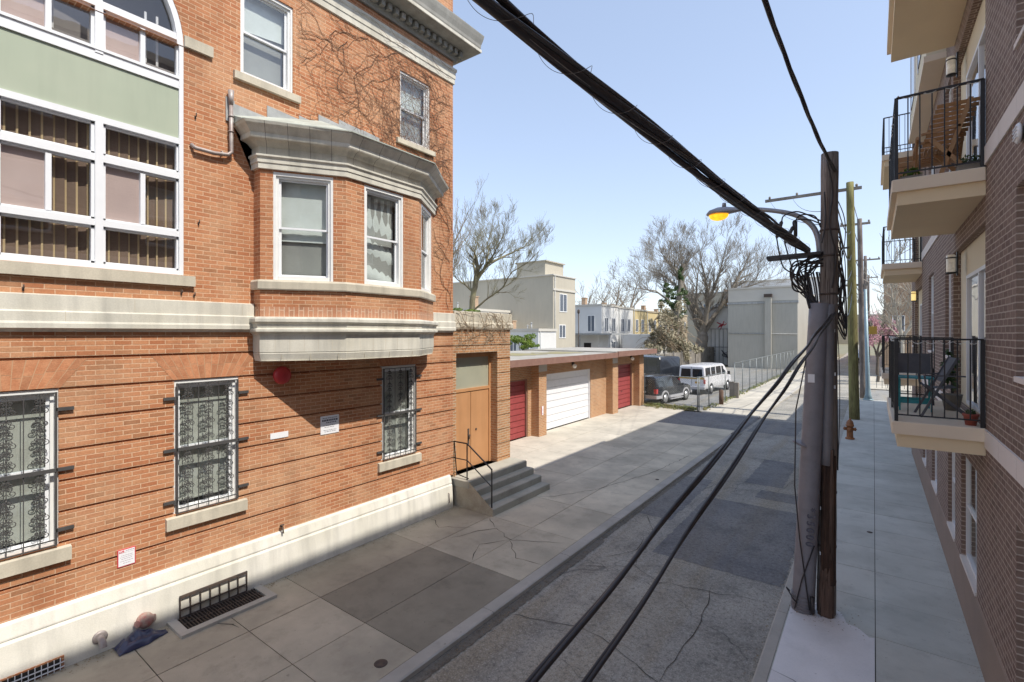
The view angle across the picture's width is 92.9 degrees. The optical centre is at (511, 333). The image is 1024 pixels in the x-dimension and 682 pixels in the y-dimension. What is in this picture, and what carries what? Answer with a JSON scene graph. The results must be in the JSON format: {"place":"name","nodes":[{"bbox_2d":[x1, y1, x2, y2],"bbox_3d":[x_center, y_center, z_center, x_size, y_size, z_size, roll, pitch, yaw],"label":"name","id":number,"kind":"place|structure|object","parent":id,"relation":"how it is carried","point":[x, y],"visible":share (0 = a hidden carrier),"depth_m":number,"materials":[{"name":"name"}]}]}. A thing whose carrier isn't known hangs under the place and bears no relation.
{"place":"outdoors","nodes":[
{"label":"outdoors","id":0,"kind":"place"},
{"bbox_2d":[32,422,733,681],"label":"sidewalk","id":1,"kind":"structure","parent":0,"point":[395,599],"depth_m":8.45,"materials":[{"name":"concrete"}]},
{"bbox_2d":[113,628,167,656],"bbox_3d":[-5.281,4.299,6.941,0.317,0.185,0.600,0,0,37],"label":"crumpled bag","id":2,"kind":"object","parent":1,"relation":"on","point":[136,639],"visible":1,"depth_m":6.84,"materials":[{"name":"blue plastic"}]},
{"bbox_2d":[167,584,276,638],"bbox_3d":[-4.560,4.383,7.720,0.570,0.055,1.397,0,0,37],"label":"pavement grate","id":3,"kind":"object","parent":1,"relation":"on","point":[184,627],"visible":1,"depth_m":7.63,"materials":[{"name":"metal"}]},
{"bbox_2d":[0,0,512,681],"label":"brick apartment building","id":4,"kind":"structure","parent":1,"relation":"on","point":[146,408],"depth_m":8.02,"materials":[{"name":"brick"}]},
{"bbox_2d":[0,655,64,681],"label":"basement window","id":5,"kind":"structure","parent":4,"relation":"in","point":[36,672],"depth_m":6.19,"materials":[{"name":"white metal"}]},
{"bbox_2d":[0,388,73,578],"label":"window","id":6,"kind":"structure","parent":4,"relation":"in","point":[29,419],"depth_m":6.31,"materials":[{"name":"white paint"}]},
{"bbox_2d":[92,630,107,649],"bbox_3d":[-5.628,4.206,6.665,0.183,0.211,0.170,0,0,37],"label":"drain spout","id":7,"kind":"object","parent":4,"relation":"attached to","point":[100,637],"visible":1,"depth_m":6.65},
{"bbox_2d":[0,0,213,286],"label":"arched window","id":8,"kind":"structure","parent":4,"relation":"in","point":[53,84],"depth_m":6.79,"materials":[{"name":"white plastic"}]},
{"bbox_2d":[117,546,135,567],"bbox_3d":[-5.574,3.233,7.034,0.017,0.250,0.214,0,0,37],"label":"notice sign","id":9,"kind":"object","parent":4,"relation":"attached to","point":[126,556],"visible":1,"depth_m":7.03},
{"bbox_2d":[134,612,155,628],"bbox_3d":[-5.331,4.179,7.074,0.142,0.209,0.276,0,0,37],"label":"hose connection","id":10,"kind":"object","parent":4,"relation":"attached to","point":[144,620],"visible":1,"depth_m":7.03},
{"bbox_2d":[163,376,248,531],"bbox_3d":[-5.029,1.877,7.969,0.360,2.285,1.250,0,0,37],"label":"window","id":11,"kind":"structure","parent":4,"relation":"in","point":[206,411],"depth_m":7.98,"materials":[{"name":"white paint"}]},
{"bbox_2d":[189,89,233,156],"bbox_3d":[-4.867,-3.477,7.912,0.133,1.154,0.646,0,0,37],"label":"downspout","id":12,"kind":"object","parent":4,"relation":"attached to","point":[231,117],"visible":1,"depth_m":8.09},
{"bbox_2d":[179,571,247,618],"bbox_3d":[-4.792,4.215,7.848,0.025,0.370,1.003,0,0,37],"label":"window guard rail","id":13,"kind":"object","parent":4,"relation":"in","point":[212,585],"depth_m":7.83,"materials":[{"name":"metal"}]},
{"bbox_2d":[233,0,300,103],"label":"window","id":14,"kind":"structure","parent":4,"relation":"in","point":[261,21],"depth_m":8.86,"materials":[{"name":"white paint"}]},
{"bbox_2d":[273,366,290,383],"bbox_3d":[-4.162,0.758,8.806,0.172,0.328,0.328,0,0,37],"label":"alarm bell","id":15,"kind":"object","parent":4,"relation":"attached to","point":[281,374],"visible":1,"depth_m":8.74,"materials":[{"name":"red paint"}]},
{"bbox_2d":[320,414,338,434],"bbox_3d":[-3.621,1.810,9.666,0.011,0.359,0.404,0,0,37],"label":"paper notice","id":16,"kind":"object","parent":4,"relation":"attached to","point":[329,424],"visible":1,"depth_m":9.65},
{"bbox_2d":[225,96,448,360],"bbox_3d":[-2.773,-1.920,9.677,1.362,4.800,4.902,0,0,37],"label":"bay window","id":17,"kind":"structure","parent":4,"relation":"in","point":[324,288],"depth_m":8.79,"materials":[{"name":"orange brick"}]},
{"bbox_2d":[296,0,452,309],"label":"climbing vine","id":18,"kind":"object","parent":4,"relation":"attached to","point":[396,119],"visible":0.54,"depth_m":10.96,"materials":[{"name":"plant"}]},
{"bbox_2d":[377,364,421,471],"bbox_3d":[-2.654,1.877,11.163,0.360,2.285,1.290,0,0,37],"label":"window","id":19,"kind":"structure","parent":4,"relation":"in","point":[395,410],"depth_m":11.21,"materials":[{"name":"white paint"}]},
{"bbox_2d":[396,70,435,156],"bbox_3d":[-2.366,-5.185,11.550,0.360,1.710,1.175,0,0,37],"label":"window","id":20,"kind":"structure","parent":4,"relation":"in","point":[399,140],"depth_m":11.67,"materials":[{"name":"white paint"}]},
{"bbox_2d":[455,352,490,470],"bbox_3d":[-1.147,2.110,13.450,0.130,3.180,1.720,0,0,37],"label":"door","id":21,"kind":"structure","parent":4,"relation":"in","point":[473,370],"depth_m":13.56,"materials":[{"name":"wood"}]},
{"bbox_2d":[456,311,510,350],"bbox_3d":[-0.724,-0.050,13.432,0.021,1.096,2.403,0,0,37],"label":"parapet vine","id":22,"kind":"object","parent":4,"relation":"attached to","point":[499,327],"visible":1,"depth_m":13.49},
{"bbox_2d":[450,457,549,516],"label":"entrance steps","id":23,"kind":"structure","parent":1,"relation":"on","point":[516,481],"depth_m":12.66,"materials":[{"name":"concrete"}]},
{"bbox_2d":[453,441,492,507],"bbox_3d":[-0.979,3.498,12.165,1.273,1.465,0.062,0,0,37],"label":"handrail","id":24,"kind":"object","parent":23,"relation":"attached to","point":[467,461],"visible":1,"depth_m":12.19,"materials":[{"name":"black metal"}]},
{"bbox_2d":[135,432,875,681],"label":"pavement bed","id":25,"kind":"object","parent":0,"point":[790,603],"visible":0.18,"depth_m":7.33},
{"bbox_2d":[510,405,683,470],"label":"driveway","id":26,"kind":"structure","parent":0,"point":[554,445],"depth_m":20.95,"materials":[{"name":"concrete"}]},
{"bbox_2d":[510,347,656,439],"bbox_3d":[1.166,2.685,25.076,6.150,3.430,18.480,0,0,37],"label":"garage row","id":27,"kind":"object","parent":26,"relation":"on","point":[595,382],"visible":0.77,"depth_m":23.88,"materials":[{"name":"brick"}]},
{"bbox_2d":[510,379,526,439],"bbox_3d":[-0.690,3.165,19.017,0.120,2.470,4.300,0,0,37],"label":"garage door","id":28,"kind":"structure","parent":27,"relation":"in","point":[518,388],"depth_m":20.35,"materials":[{"name":"metal"}]},
{"bbox_2d":[547,369,589,428],"bbox_3d":[2.585,3.120,23.423,0.120,2.560,4.780,0,0,37],"label":"garage door","id":29,"kind":"structure","parent":27,"relation":"in","point":[568,393],"depth_m":23.61,"materials":[{"name":"metal"}]},
{"bbox_2d":[618,363,631,407],"bbox_3d":[6.454,3.100,28.628,0.120,2.600,2.650,0,0,37],"label":"garage door","id":30,"kind":"structure","parent":27,"relation":"in","point":[624,370],"depth_m":29.03,"materials":[{"name":"metal"}]},
{"bbox_2d":[604,272,653,307],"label":"distant bare tree","id":31,"kind":"object","parent":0,"point":[633,298],"visible":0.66,"depth_m":83.93,"materials":[{"name":"grey plant"}]},
{"bbox_2d":[423,345,858,681],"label":"road","id":32,"kind":"structure","parent":0,"point":[729,632],"depth_m":7.77,"materials":[{"name":"asphalt"}]},
{"bbox_2d":[33,417,981,680],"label":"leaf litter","id":33,"kind":"object","parent":32,"relation":"on","point":[529,595],"visible":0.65,"depth_m":7.97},
{"bbox_2d":[407,433,740,681],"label":"gutter dirt","id":34,"kind":"structure","parent":32,"relation":"on","point":[423,674],"depth_m":8.04,"materials":[{"name":"soil"}]},
{"bbox_2d":[377,359,848,681],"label":"kerb","id":35,"kind":"structure","parent":32,"relation":"on","point":[411,667],"depth_m":7.98,"materials":[{"name":"concrete"}]},
{"bbox_2d":[514,454,792,680],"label":"road crack","id":36,"kind":"object","parent":32,"relation":"on","point":[672,583],"visible":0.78,"depth_m":7.64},
{"bbox_2d":[639,420,801,586],"bbox_3d":[8.816,4.471,16.872,3.475,0.001,18.249,0,0,37],"label":"asphalt patch","id":37,"kind":"object","parent":32,"relation":"on","point":[734,538],"visible":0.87,"depth_m":11.09,"materials":[{"name":"asphalt"}]},
{"bbox_2d":[622,334,667,354],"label":"white shed","id":38,"kind":"structure","parent":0,"point":[629,340],"depth_m":65.07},
{"bbox_2d":[453,0,911,314],"label":"sky","id":39,"kind":"structure","parent":0,"point":[714,75],"materials":[{"name":"blue"}]},
{"bbox_2d":[657,411,757,432],"bbox_3d":[8.912,4.444,25.648,6.700,0.063,4.400,0,0,37],"label":"asphalt apron","id":40,"kind":"object","parent":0,"point":[717,421],"visible":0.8,"depth_m":24.62,"materials":[{"name":"asphalt"}]},
{"bbox_2d":[510,344,911,448],"bbox_3d":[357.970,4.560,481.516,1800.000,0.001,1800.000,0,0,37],"label":"ground","id":41,"kind":"structure","parent":0,"point":[843,349],"depth_m":115.64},
{"bbox_2d":[453,173,488,270],"bbox_3d":[-2.802,-2.902,26.982,2.916,11.232,3.438,0,0,-5],"label":"bare tree","id":42,"kind":"object","parent":41,"relation":"on","point":[455,239],"visible":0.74,"depth_m":26.07,"materials":[{"name":"grey plant"}]},
{"bbox_2d":[453,192,554,309],"bbox_3d":[-0.614,-2.942,27.718,6.997,11.549,6.925,0,0,15],"label":"bare tree","id":43,"kind":"object","parent":41,"relation":"on","point":[473,258],"visible":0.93,"depth_m":26.71,"materials":[{"name":"brown plant"}]},
{"bbox_2d":[510,333,539,350],"bbox_3d":[0.643,2.220,30.180,2.367,4.512,1.944,0,0,-5],"label":"garden bush","id":44,"kind":"object","parent":41,"relation":"on","point":[526,341],"visible":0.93,"depth_m":29.66,"materials":[{"name":"green plant"}]},
{"bbox_2d":[591,272,638,306],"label":"distant bare tree","id":45,"kind":"object","parent":41,"relation":"on","point":[617,300],"visible":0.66,"depth_m":87.85,"materials":[{"name":"grey plant"}]},
{"bbox_2d":[609,304,646,333],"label":"row house","id":46,"kind":"structure","parent":41,"relation":"on","point":[639,317],"depth_m":73.79,"materials":[{"name":"paint"}]},
{"bbox_2d":[646,311,658,333],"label":"row house","id":47,"kind":"structure","parent":41,"relation":"on","point":[652,314],"depth_m":77.39,"materials":[{"name":"yellow paint"}]},
{"bbox_2d":[684,289,724,350],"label":"distant grey block","id":48,"kind":"structure","parent":41,"relation":"on","point":[692,330],"depth_m":107.30,"materials":[{"name":"beige paint"}]},
{"bbox_2d":[618,212,796,347],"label":"sycamore tree","id":49,"kind":"object","parent":41,"relation":"on","point":[703,326],"visible":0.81,"depth_m":67.46,"materials":[{"name":"grey plant"}]},
{"bbox_2d":[699,300,728,364],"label":"white garage block","id":50,"kind":"structure","parent":41,"relation":"on","point":[717,332],"depth_m":69.97,"materials":[{"name":"beige concrete"}]},
{"bbox_2d":[730,277,819,299],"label":"distant pale block","id":51,"kind":"structure","parent":41,"relation":"on","point":[775,283],"depth_m":92.34,"materials":[{"name":"paint"}]},
{"bbox_2d":[837,314,882,343],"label":"distant block","id":52,"kind":"structure","parent":41,"relation":"on","point":[841,340],"depth_m":205.92,"materials":[{"name":"beige brick"}]},
{"bbox_2d":[641,367,782,411],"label":"parking lot","id":53,"kind":"structure","parent":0,"point":[692,398],"depth_m":37.68,"materials":[{"name":"asphalt"}]},
{"bbox_2d":[453,296,510,313],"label":"pale outbuilding","id":54,"kind":"structure","parent":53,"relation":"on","point":[492,310],"depth_m":49.50,"materials":[{"name":"paint"}]},
{"bbox_2d":[453,260,579,347],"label":"stucco building","id":55,"kind":"structure","parent":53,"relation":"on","point":[547,293],"depth_m":51.12,"materials":[{"name":"white paint"}]},
{"bbox_2d":[559,293,566,311],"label":"window","id":56,"kind":"structure","parent":55,"relation":"in","point":[562,297],"depth_m":50.43,"materials":[{"name":"white paint"}]},
{"bbox_2d":[510,320,556,350],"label":"white row house","id":57,"kind":"structure","parent":53,"relation":"on","point":[545,338],"depth_m":47.38,"materials":[{"name":"paint"}]},
{"bbox_2d":[575,297,618,347],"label":"row house","id":58,"kind":"structure","parent":53,"relation":"on","point":[597,318],"depth_m":64.97,"materials":[{"name":"paint"}]},
{"bbox_2d":[587,315,594,331],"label":"window","id":59,"kind":"structure","parent":58,"relation":"in","point":[590,318],"depth_m":64.46,"materials":[{"name":"glass"}]},
{"bbox_2d":[575,333,627,347],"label":"porch extension","id":60,"kind":"object","parent":53,"relation":"on","point":[598,340],"visible":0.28,"depth_m":61.19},
{"bbox_2d":[601,303,633,347],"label":"row house","id":61,"kind":"structure","parent":53,"relation":"on","point":[625,319],"depth_m":69.34,"materials":[{"name":"paint"}]},
{"bbox_2d":[599,214,704,348],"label":"ivy clad tree","id":62,"kind":"object","parent":53,"relation":"on","point":[680,277],"visible":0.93,"depth_m":63.24,"materials":[{"name":"grey plant"}]},
{"bbox_2d":[644,354,679,377],"bbox_3d":[10.791,3.090,39.920,2.103,2.680,6.500,0,0,-23],"label":"dark minibus","id":63,"kind":"object","parent":53,"relation":"on","point":[661,364],"visible":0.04,"depth_m":37.16,"materials":[{"name":"black paint"}]},
{"bbox_2d":[645,372,691,403],"bbox_3d":[9.891,3.513,31.998,4.880,1.835,2.200,0,0,-44],"label":"parked suv","id":64,"kind":"object","parent":53,"relation":"on","point":[672,390],"visible":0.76,"depth_m":30.52,"materials":[{"name":"black paint"}]},
{"bbox_2d":[644,373,697,411],"bbox_3d":[9.303,3.472,28.631,3.366,2.056,0.068,0,0,44],"label":"chain link fence","id":65,"kind":"object","parent":53,"relation":"on","point":[680,377],"visible":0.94,"depth_m":28.47,"materials":[{"name":"metal"}]},
{"bbox_2d":[641,298,703,361],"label":"dry thicket","id":66,"kind":"object","parent":53,"relation":"on","point":[689,345],"visible":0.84,"depth_m":60.54,"materials":[{"name":"plant"}]},
{"bbox_2d":[636,315,701,351],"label":"vine tangle","id":67,"kind":"object","parent":66,"relation":"on","point":[679,334],"visible":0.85,"depth_m":60.10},
{"bbox_2d":[648,347,713,365],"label":"board fence","id":68,"kind":"object","parent":53,"relation":"on","point":[706,354],"visible":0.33,"depth_m":64.74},
{"bbox_2d":[679,362,730,393],"bbox_3d":[14.945,3.365,37.455,2.440,2.130,6.050,0,0,42],"label":"passenger van","id":69,"kind":"object","parent":53,"relation":"on","point":[701,369],"visible":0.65,"depth_m":35.59,"materials":[{"name":"white paint"}]},
{"bbox_2d":[698,371,725,411],"bbox_3d":[12.200,3.472,29.527,0.068,2.056,5.259,0,0,39],"label":"chain link fence","id":70,"kind":"object","parent":53,"relation":"on","point":[699,392],"visible":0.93,"depth_m":28.90,"materials":[{"name":"metal"}]},
{"bbox_2d":[643,370,791,410],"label":"weeds","id":71,"kind":"object","parent":53,"relation":"on","point":[670,406],"visible":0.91,"depth_m":28.99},
{"bbox_2d":[727,285,814,369],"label":"grey stucco building","id":72,"kind":"structure","parent":53,"relation":"on","point":[767,320],"depth_m":61.41,"materials":[{"name":"paint"}]},
{"bbox_2d":[703,357,838,416],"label":"sidewalk","id":73,"kind":"structure","parent":0,"point":[743,404],"depth_m":32.35,"materials":[{"name":"concrete"}]},
{"bbox_2d":[729,381,738,397],"bbox_3d":[15.167,3.875,33.201,0.590,1.150,0.200,0,0,37],"label":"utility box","id":74,"kind":"object","parent":73,"relation":"on","point":[733,389],"visible":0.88,"depth_m":33.18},
{"bbox_2d":[734,350,793,393],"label":"chain link fence","id":75,"kind":"object","parent":73,"relation":"on","point":[776,366],"visible":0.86,"depth_m":41.61,"materials":[{"name":"metal"}]},
{"bbox_2d":[767,399,984,681],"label":"sidewalk","id":76,"kind":"structure","parent":0,"point":[899,574],"depth_m":9.14,"materials":[{"name":"concrete"}]},
{"bbox_2d":[765,181,861,419],"bbox_3d":[16.035,-1.674,26.052,4.400,12.157,0.535,0,0,37],"label":"utility pole","id":77,"kind":"object","parent":76,"relation":"on","point":[853,376],"visible":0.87,"depth_m":24.81,"materials":[{"name":"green wood"}]},
{"bbox_2d":[768,603,874,681],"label":"fresh concrete pad","id":78,"kind":"object","parent":76,"relation":"on","point":[808,650],"visible":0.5,"depth_m":6.70,"materials":[{"name":"concrete"}]},
{"bbox_2d":[766,151,838,618],"bbox_3d":[4.603,0.793,7.728,1.040,7.228,0.378,0,0,17],"label":"utility pole","id":79,"kind":"object","parent":78,"relation":"on","point":[816,531],"visible":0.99,"depth_m":7.55,"materials":[{"name":"brown wood"}]},
{"bbox_2d":[468,0,810,252],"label":"cable bundle","id":80,"kind":"object","parent":79,"relation":"attached to","point":[509,15],"visible":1,"depth_m":3.52,"materials":[{"name":"rubber"}]},
{"bbox_2d":[525,314,832,681],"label":"drooping cable","id":81,"kind":"object","parent":79,"relation":"attached to","point":[548,661],"visible":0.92,"depth_m":2.84,"materials":[{"name":"rubber"}]},
{"bbox_2d":[581,311,836,681],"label":"drooping cable","id":82,"kind":"object","parent":79,"relation":"attached to","point":[595,669],"visible":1,"depth_m":3.05,"materials":[{"name":"rubber"}]},
{"bbox_2d":[706,203,819,250],"bbox_3d":[4.237,-1.766,8.279,1.801,1.098,0.301,0,0,37],"label":"street lamp","id":83,"kind":"object","parent":79,"relation":"attached to","point":[723,212],"visible":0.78,"depth_m":8.09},
{"bbox_2d":[775,211,821,276],"bbox_3d":[4.554,-1.421,7.745,0.640,1.063,0.076,0,0,23],"label":"cable loop","id":84,"kind":"object","parent":79,"relation":"attached to","point":[781,222],"visible":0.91,"depth_m":7.79,"materials":[{"name":"black rubber"}]},
{"bbox_2d":[762,0,836,171],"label":"service cable","id":85,"kind":"object","parent":79,"relation":"attached to","point":[770,16],"visible":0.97,"depth_m":5.36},
{"bbox_2d":[789,160,847,469],"bbox_3d":[4.916,-0.254,7.643,0.981,4.846,0.320,0,0,-5],"label":"cable tangle","id":86,"kind":"object","parent":79,"relation":"attached to","point":[807,292],"visible":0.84,"depth_m":7.69,"materials":[{"name":"rubber"}]},
{"bbox_2d":[843,418,856,439],"bbox_3d":[14.068,3.970,20.264,0.413,0.860,0.414,0,0,-12],"label":"fire hydrant","id":87,"kind":"object","parent":76,"relation":"on","point":[849,428],"visible":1,"depth_m":20.16,"materials":[{"name":"metal"}]},
{"bbox_2d":[863,289,873,399],"bbox_3d":[23.544,0.743,32.154,0.580,7.328,0.580,0,0,37],"label":"steel signal post","id":88,"kind":"object","parent":76,"relation":"on","point":[867,395],"visible":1,"depth_m":32.06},
{"bbox_2d":[881,0,1023,681],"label":"brown brick apartment building","id":89,"kind":"structure","parent":76,"relation":"on","point":[972,479],"depth_m":6.58,"materials":[{"name":"brick"}]},
{"bbox_2d":[898,155,919,178],"bbox_3d":[6.373,-2.450,7.860,0.310,0.700,0.420,0,0,37],"label":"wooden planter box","id":90,"kind":"object","parent":89,"relation":"on","point":[902,166],"visible":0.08,"depth_m":7.72,"materials":[{"name":"brown wood"}]},
{"bbox_2d":[898,375,933,409],"bbox_3d":[6.369,0.940,7.695,0.440,0.520,0.550,0,0,37],"label":"side table","id":91,"kind":"object","parent":89,"relation":"on","point":[914,400],"visible":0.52,"depth_m":7.62,"materials":[{"name":"teal paint"}]},
{"bbox_2d":[898,353,934,405],"bbox_3d":[6.987,0.772,8.460,0.510,0.878,0.604,0,0,37],"label":"sling chair","id":92,"kind":"object","parent":89,"relation":"on","point":[914,363],"visible":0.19,"depth_m":8.47,"materials":[{"name":"fabric"}]},
{"bbox_2d":[928,275,933,353],"bbox_3d":[10.403,-0.485,12.016,0.120,1.930,1.300,0,0,37],"label":"window","id":93,"kind":"structure","parent":89,"relation":"in","point":[932,278],"depth_m":12.48,"materials":[{"name":"white plastic"}]},
{"bbox_2d":[914,356,965,414],"bbox_3d":[6.227,0.772,7.022,0.604,0.878,0.510,0,0,32],"label":"folding chair","id":94,"kind":"object","parent":89,"relation":"on","point":[950,363],"visible":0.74,"depth_m":6.94,"materials":[{"name":"fabric"}]},
{"bbox_2d":[912,96,979,174],"bbox_3d":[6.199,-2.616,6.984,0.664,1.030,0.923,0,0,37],"label":"wooden lounge chair","id":95,"kind":"object","parent":89,"relation":"on","point":[926,162],"visible":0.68,"depth_m":6.72,"materials":[{"name":"brown wood"}]},
{"bbox_2d":[945,274,950,357],"bbox_3d":[8.348,-0.485,9.251,0.120,1.930,0.910,0,0,37],"label":"window","id":96,"kind":"structure","parent":89,"relation":"in","point":[946,356],"depth_m":9.57,"materials":[{"name":"white plastic"}]},
{"bbox_2d":[947,452,954,541],"bbox_3d":[8.047,2.770,8.846,0.120,1.720,1.000,0,0,37],"label":"window","id":97,"kind":"structure","parent":89,"relation":"in","point":[951,525],"depth_m":9.18,"materials":[{"name":"white plastic"}]},
{"bbox_2d":[940,349,962,410],"bbox_3d":[6.879,0.716,7.631,0.304,0.967,0.370,0,0,37],"label":"potted plant","id":98,"kind":"object","parent":89,"relation":"on","point":[952,397],"visible":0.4,"depth_m":7.58,"materials":[{"name":"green plant"}]},
{"bbox_2d":[946,51,957,77],"bbox_3d":[7.438,-4.520,8.225,0.157,0.400,0.133,0,0,37],"label":"wall lamp","id":99,"kind":"object","parent":89,"relation":"attached to","point":[951,66],"visible":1,"depth_m":8.19,"materials":[{"name":"beige glass"}]},
{"bbox_2d":[946,251,957,275],"bbox_3d":[7.438,-1.173,8.225,0.157,0.400,0.133,0,0,37],"label":"wall lamp","id":100,"kind":"object","parent":89,"relation":"attached to","point":[951,263],"visible":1,"depth_m":8.19,"materials":[{"name":"beige glass"}]},
{"bbox_2d":[956,154,979,170],"bbox_3d":[5.970,-2.221,6.342,0.283,0.242,0.238,0,0,37],"label":"planter","id":101,"kind":"object","parent":89,"relation":"on","point":[969,166],"visible":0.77,"depth_m":6.30,"materials":[{"name":"grey plant"}]},
{"bbox_2d":[960,458,976,596],"bbox_3d":[6.874,2.770,7.269,0.120,1.720,1.470,0,0,37],"label":"window","id":102,"kind":"structure","parent":89,"relation":"in","point":[969,561],"depth_m":7.51,"materials":[{"name":"white plastic"}]},
{"bbox_2d":[962,409,979,425],"bbox_3d":[5.997,1.091,6.357,0.170,0.219,0.170,0,0,37],"label":"red flowerpot","id":103,"kind":"object","parent":89,"relation":"on","point":[966,415],"visible":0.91,"depth_m":6.32,"materials":[{"name":"ceramic"}]},
{"bbox_2d":[966,264,984,413],"bbox_3d":[6.846,0.105,7.091,0.072,2.110,2.330,0,0,37],"label":"sliding door","id":104,"kind":"structure","parent":89,"relation":"in","point":[975,281],"depth_m":7.53,"materials":[{"name":"glass"}]},
{"bbox_2d":[966,25,984,161],"bbox_3d":[6.846,-3.195,7.091,0.072,2.110,2.330,0,0,37],"label":"sliding door","id":105,"kind":"structure","parent":89,"relation":"in","point":[976,70],"depth_m":7.42,"materials":[{"name":"glass"}]},
{"bbox_2d":[1012,122,1021,143],"bbox_3d":[4.813,-1.904,4.636,0.042,0.199,0.199,0,0,37],"label":"wall vent","id":106,"kind":"object","parent":89,"relation":"attached to","point":[1017,134],"depth_m":4.59,"materials":[{"name":"white plastic"}]},
{"bbox_2d":[859,355,911,391],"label":"sidewalk","id":107,"kind":"structure","parent":0,"point":[881,385],"depth_m":46.34,"materials":[{"name":"concrete"}]},
{"bbox_2d":[846,283,909,380],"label":"blossom tree","id":108,"kind":"object","parent":107,"relation":"on","point":[875,336],"visible":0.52,"depth_m":43.73,"materials":[{"name":"pink plant"}]},
{"bbox_2d":[863,227,911,385],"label":"pale bare tree","id":109,"kind":"object","parent":107,"relation":"on","point":[894,310],"visible":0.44,"depth_m":40.77,"materials":[{"name":"grey plant"}]},
{"bbox_2d":[884,282,911,366],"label":"tan brick house","id":110,"kind":"structure","parent":107,"relation":"on","point":[905,317],"depth_m":48.43,"materials":[{"name":"paint"}]},
{"bbox_2d":[859,389,911,400],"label":"side street","id":111,"kind":"structure","parent":0,"point":[881,395],"depth_m":35.58,"materials":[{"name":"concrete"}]},
{"bbox_2d":[840,218,869,397],"bbox_3d":[23.519,-1.698,33.345,1.700,12.205,0.494,0,0,37],"label":"utility pole","id":112,"kind":"object","parent":111,"relation":"on","point":[860,284],"visible":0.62,"depth_m":32.98,"materials":[{"name":"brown wood"}]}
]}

